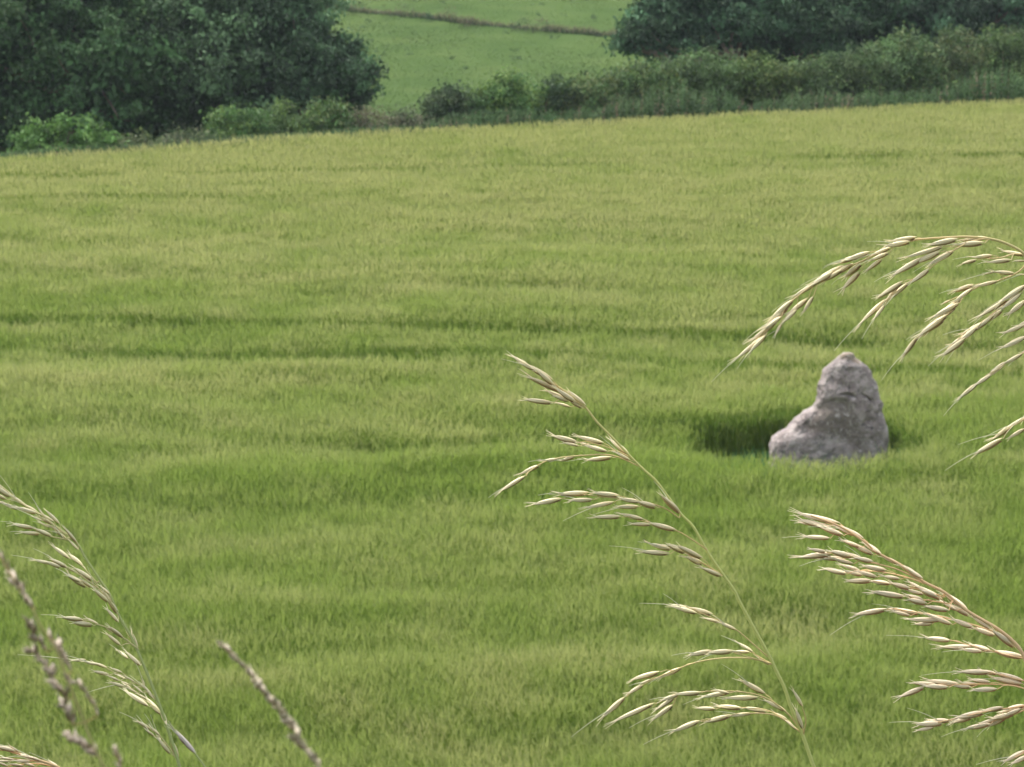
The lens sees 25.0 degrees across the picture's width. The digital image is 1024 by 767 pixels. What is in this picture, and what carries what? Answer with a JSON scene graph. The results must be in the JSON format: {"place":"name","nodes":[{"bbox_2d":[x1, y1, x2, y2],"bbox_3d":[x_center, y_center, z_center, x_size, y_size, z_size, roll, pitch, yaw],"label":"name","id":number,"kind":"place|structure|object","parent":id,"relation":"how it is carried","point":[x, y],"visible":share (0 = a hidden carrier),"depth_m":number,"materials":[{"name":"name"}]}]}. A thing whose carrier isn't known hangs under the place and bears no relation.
{"place":"outdoors","nodes":[
{"label":"outdoors","id":0,"kind":"place"},
{"bbox_2d":[319,0,621,36],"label":"dry grass","id":1,"kind":"structure","parent":0,"point":[574,30],"depth_m":123.32,"materials":[{"name":"plant"}]},
{"bbox_2d":[0,0,1022,159],"bbox_3d":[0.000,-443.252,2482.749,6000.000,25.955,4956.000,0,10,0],"label":"pasture hill","id":2,"kind":"structure","parent":0,"point":[563,40],"depth_m":117.75,"materials":[{"name":"green plant"}]},
{"bbox_2d":[0,0,192,149],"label":"tree","id":3,"kind":"object","parent":2,"relation":"on","point":[61,56],"visible":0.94,"depth_m":75.96,"materials":[{"name":"green plant"}]},
{"bbox_2d":[121,0,363,138],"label":"tree","id":4,"kind":"object","parent":2,"relation":"on","point":[214,82],"visible":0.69,"depth_m":77.25,"materials":[{"name":"green plant"}]},
{"bbox_2d":[208,0,389,119],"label":"tree","id":5,"kind":"object","parent":2,"relation":"on","point":[340,67],"visible":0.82,"depth_m":76.98,"materials":[{"name":"green plant"}]},
{"bbox_2d":[342,3,369,13],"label":"scrub","id":6,"kind":"object","parent":2,"relation":"on","point":[355,4],"visible":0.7,"depth_m":127.31,"materials":[{"name":"green plant"}]},
{"bbox_2d":[368,1,416,18],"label":"scrub","id":7,"kind":"object","parent":2,"relation":"on","point":[397,9],"visible":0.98,"depth_m":126.11,"materials":[{"name":"green plant"}]},
{"bbox_2d":[421,10,433,21],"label":"scrub","id":8,"kind":"object","parent":2,"relation":"on","point":[428,16],"visible":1,"depth_m":124.74,"materials":[{"name":"green plant"}]},
{"bbox_2d":[442,6,457,21],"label":"scrub","id":9,"kind":"object","parent":2,"relation":"on","point":[450,12],"visible":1,"depth_m":124.19,"materials":[{"name":"green plant"}]},
{"bbox_2d":[456,15,486,26],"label":"scrub","id":10,"kind":"object","parent":2,"relation":"on","point":[469,20],"visible":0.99,"depth_m":123.05,"materials":[{"name":"green plant"}]},
{"bbox_2d":[510,15,533,30],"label":"scrub","id":11,"kind":"object","parent":2,"relation":"on","point":[519,23],"visible":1,"depth_m":121.60,"materials":[{"name":"green plant"}]},
{"bbox_2d":[521,17,554,33],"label":"scrub","id":12,"kind":"object","parent":2,"relation":"on","point":[539,25],"visible":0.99,"depth_m":120.79,"materials":[{"name":"green plant"}]},
{"bbox_2d":[601,0,847,72],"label":"tree","id":13,"kind":"object","parent":2,"relation":"on","point":[653,29],"visible":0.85,"depth_m":85.45,"materials":[{"name":"green plant"}]},
{"bbox_2d":[749,0,911,77],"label":"tree","id":14,"kind":"object","parent":2,"relation":"on","point":[828,25],"visible":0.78,"depth_m":87.25,"materials":[{"name":"green plant"}]},
{"bbox_2d":[848,0,1023,96],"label":"tree","id":15,"kind":"object","parent":2,"relation":"on","point":[927,16],"visible":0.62,"depth_m":89.21,"materials":[{"name":"green plant"}]},
{"bbox_2d":[714,442,913,484],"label":"short grass","id":16,"kind":"structure","parent":0,"point":[762,451],"depth_m":37.19,"materials":[{"name":"green plant"}]},
{"bbox_3d":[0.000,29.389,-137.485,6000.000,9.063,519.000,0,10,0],"label":"ground","id":17,"kind":"structure","parent":0,"visible":0},
{"bbox_2d":[0,745,59,766],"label":"oat stalk","id":18,"kind":"object","parent":17,"relation":"on","point":[26,761],"visible":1,"depth_m":1.02,"materials":[{"name":"beige plant"}]},
{"bbox_2d":[0,549,121,766],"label":"meadow stalk","id":19,"kind":"object","parent":17,"relation":"on","point":[50,671],"visible":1,"depth_m":0.40,"materials":[{"name":"beige plant"}]},
{"bbox_2d":[1,109,129,159],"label":"bright bush","id":20,"kind":"object","parent":17,"relation":"on","point":[31,136],"visible":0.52,"depth_m":65.50,"materials":[{"name":"green plant"}]},
{"bbox_2d":[0,477,180,766],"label":"oat stalk","id":21,"kind":"object","parent":17,"relation":"on","point":[106,596],"visible":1,"depth_m":1.10,"materials":[{"name":"beige plant"}]},
{"bbox_2d":[103,128,167,154],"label":"bush","id":22,"kind":"object","parent":17,"relation":"on","point":[138,140],"visible":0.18,"depth_m":66.08,"materials":[{"name":"green plant"}]},
{"bbox_2d":[167,722,205,766],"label":"meadow stalk","id":23,"kind":"object","parent":17,"relation":"on","point":[185,742],"visible":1,"depth_m":0.88,"materials":[{"name":"beige plant"}]},
{"bbox_2d":[150,121,227,150],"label":"bush","id":24,"kind":"object","parent":17,"relation":"on","point":[171,138],"visible":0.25,"depth_m":66.46,"materials":[{"name":"green plant"}]},
{"bbox_2d":[197,98,283,143],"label":"hedge shrub","id":25,"kind":"object","parent":17,"relation":"on","point":[218,126],"visible":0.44,"depth_m":67.88,"materials":[{"name":"green plant"}]},
{"bbox_2d":[216,640,320,766],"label":"meadow stalk","id":26,"kind":"object","parent":17,"relation":"on","point":[289,722],"visible":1,"depth_m":0.40,"materials":[{"name":"beige plant"}]},
{"bbox_2d":[235,96,329,143],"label":"hedge shrub","id":27,"kind":"object","parent":17,"relation":"on","point":[293,125],"visible":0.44,"depth_m":68.61,"materials":[{"name":"green plant"}]},
{"bbox_2d":[286,93,372,137],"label":"hedge shrub","id":28,"kind":"object","parent":17,"relation":"on","point":[332,115],"visible":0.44,"depth_m":69.14,"materials":[{"name":"green plant"}]},
{"bbox_2d":[333,105,411,138],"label":"bramble","id":29,"kind":"object","parent":17,"relation":"on","point":[365,115],"visible":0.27,"depth_m":69.11,"materials":[{"name":"green plant"}]},
{"bbox_2d":[378,103,441,131],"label":"bramble","id":30,"kind":"object","parent":17,"relation":"on","point":[420,121],"visible":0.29,"depth_m":69.46,"materials":[{"name":"green plant"}]},
{"bbox_2d":[413,79,494,127],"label":"hedge shrub","id":31,"kind":"object","parent":17,"relation":"on","point":[438,106],"visible":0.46,"depth_m":70.59,"materials":[{"name":"green plant"}]},
{"bbox_2d":[448,84,501,127],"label":"hedge shrub","id":32,"kind":"object","parent":17,"relation":"on","point":[491,111],"visible":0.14,"depth_m":71.36,"materials":[{"name":"green plant"}]},
{"bbox_2d":[459,64,544,128],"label":"hedge shrub","id":33,"kind":"object","parent":17,"relation":"on","point":[507,90],"visible":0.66,"depth_m":71.19,"materials":[{"name":"green plant"}]},
{"bbox_2d":[0,61,1023,164],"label":"undergrowth","id":34,"kind":"object","parent":17,"relation":"on","point":[681,108],"visible":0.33,"depth_m":71.96,"materials":[{"name":"green plant"}]},
{"bbox_2d":[0,95,1023,766],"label":"barley crop","id":35,"kind":"object","parent":17,"relation":"on","point":[274,421],"visible":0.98,"depth_m":36.39,"materials":[{"name":"green plant"}]},
{"bbox_2d":[511,81,575,122],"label":"hedge shrub","id":36,"kind":"object","parent":17,"relation":"on","point":[541,107],"visible":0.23,"depth_m":72.28,"materials":[{"name":"green plant"}]},
{"bbox_2d":[534,70,583,121],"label":"hedge shrub","id":37,"kind":"object","parent":17,"relation":"on","point":[558,86],"visible":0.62,"depth_m":71.65,"materials":[{"name":"green plant"}]},
{"bbox_2d":[541,69,635,120],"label":"hedge shrub","id":38,"kind":"object","parent":17,"relation":"on","point":[588,97],"visible":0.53,"depth_m":72.04,"materials":[{"name":"green plant"}]},
{"bbox_2d":[580,66,648,116],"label":"hedge shrub","id":39,"kind":"object","parent":17,"relation":"on","point":[602,73],"visible":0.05,"depth_m":73.33,"materials":[{"name":"green plant"}]},
{"bbox_2d":[592,52,698,117],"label":"hedge shrub","id":40,"kind":"object","parent":17,"relation":"on","point":[625,81],"visible":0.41,"depth_m":72.93,"materials":[{"name":"green plant"}]},
{"bbox_2d":[488,351,815,766],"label":"oat stalk","id":41,"kind":"object","parent":17,"relation":"on","point":[578,402],"visible":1,"depth_m":1.12,"materials":[{"name":"beige plant"}]},
{"bbox_2d":[630,50,700,112],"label":"hedge shrub","id":42,"kind":"object","parent":17,"relation":"on","point":[662,61],"visible":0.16,"depth_m":74.26,"materials":[{"name":"green plant"}]},
{"bbox_2d":[652,36,754,119],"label":"hedge shrub","id":43,"kind":"object","parent":17,"relation":"on","point":[707,78],"visible":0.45,"depth_m":73.79,"materials":[{"name":"green plant"}]},
{"bbox_2d":[696,53,768,110],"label":"hedge shrub","id":44,"kind":"object","parent":17,"relation":"on","point":[745,95],"visible":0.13,"depth_m":75.18,"materials":[{"name":"green plant"}]},
{"bbox_2d":[712,47,807,116],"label":"hedge shrub","id":45,"kind":"object","parent":17,"relation":"on","point":[763,74],"visible":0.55,"depth_m":74.60,"materials":[{"name":"green plant"}]},
{"bbox_2d":[761,51,852,112],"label":"hedge shrub","id":46,"kind":"object","parent":17,"relation":"on","point":[808,81],"visible":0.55,"depth_m":75.16,"materials":[{"name":"green plant"}]},
{"bbox_2d":[769,352,888,483],"bbox_3d":[4.960,0.796,36.136,1.887,2.563,1.065,0,10,0],"label":"standing stone","id":47,"kind":"object","parent":17,"relation":"on","point":[843,415],"visible":0.67,"depth_m":35.82,"materials":[{"name":"grey stone"}]},
{"bbox_2d":[796,49,871,107],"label":"hedge shrub","id":48,"kind":"object","parent":17,"relation":"on","point":[852,83],"visible":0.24,"depth_m":76.16,"materials":[{"name":"green plant"}]},
{"bbox_2d":[808,40,920,107],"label":"hedge shrub","id":49,"kind":"object","parent":17,"relation":"on","point":[878,65],"visible":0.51,"depth_m":75.63,"materials":[{"name":"green plant"}]},
{"bbox_2d":[717,236,1023,469],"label":"oat stalk","id":50,"kind":"object","parent":17,"relation":"on","point":[894,290],"visible":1,"depth_m":1.08,"materials":[{"name":"beige plant"}]},
{"bbox_2d":[783,507,1023,766],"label":"oat stalk","id":51,"kind":"object","parent":17,"relation":"on","point":[1006,679],"visible":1,"depth_m":1.05,"materials":[{"name":"beige plant"}]},
{"bbox_2d":[858,20,956,105],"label":"hedge shrub","id":52,"kind":"object","parent":17,"relation":"on","point":[916,54],"visible":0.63,"depth_m":76.28,"materials":[{"name":"green plant"}]},
{"bbox_2d":[902,22,993,105],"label":"hedge shrub","id":53,"kind":"object","parent":17,"relation":"on","point":[957,59],"visible":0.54,"depth_m":77.00,"materials":[{"name":"green plant"}]},
{"bbox_2d":[950,22,1023,101],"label":"hedge shrub","id":54,"kind":"object","parent":17,"relation":"on","point":[1003,42],"visible":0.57,"depth_m":77.64,"materials":[{"name":"green plant"}]}
]}

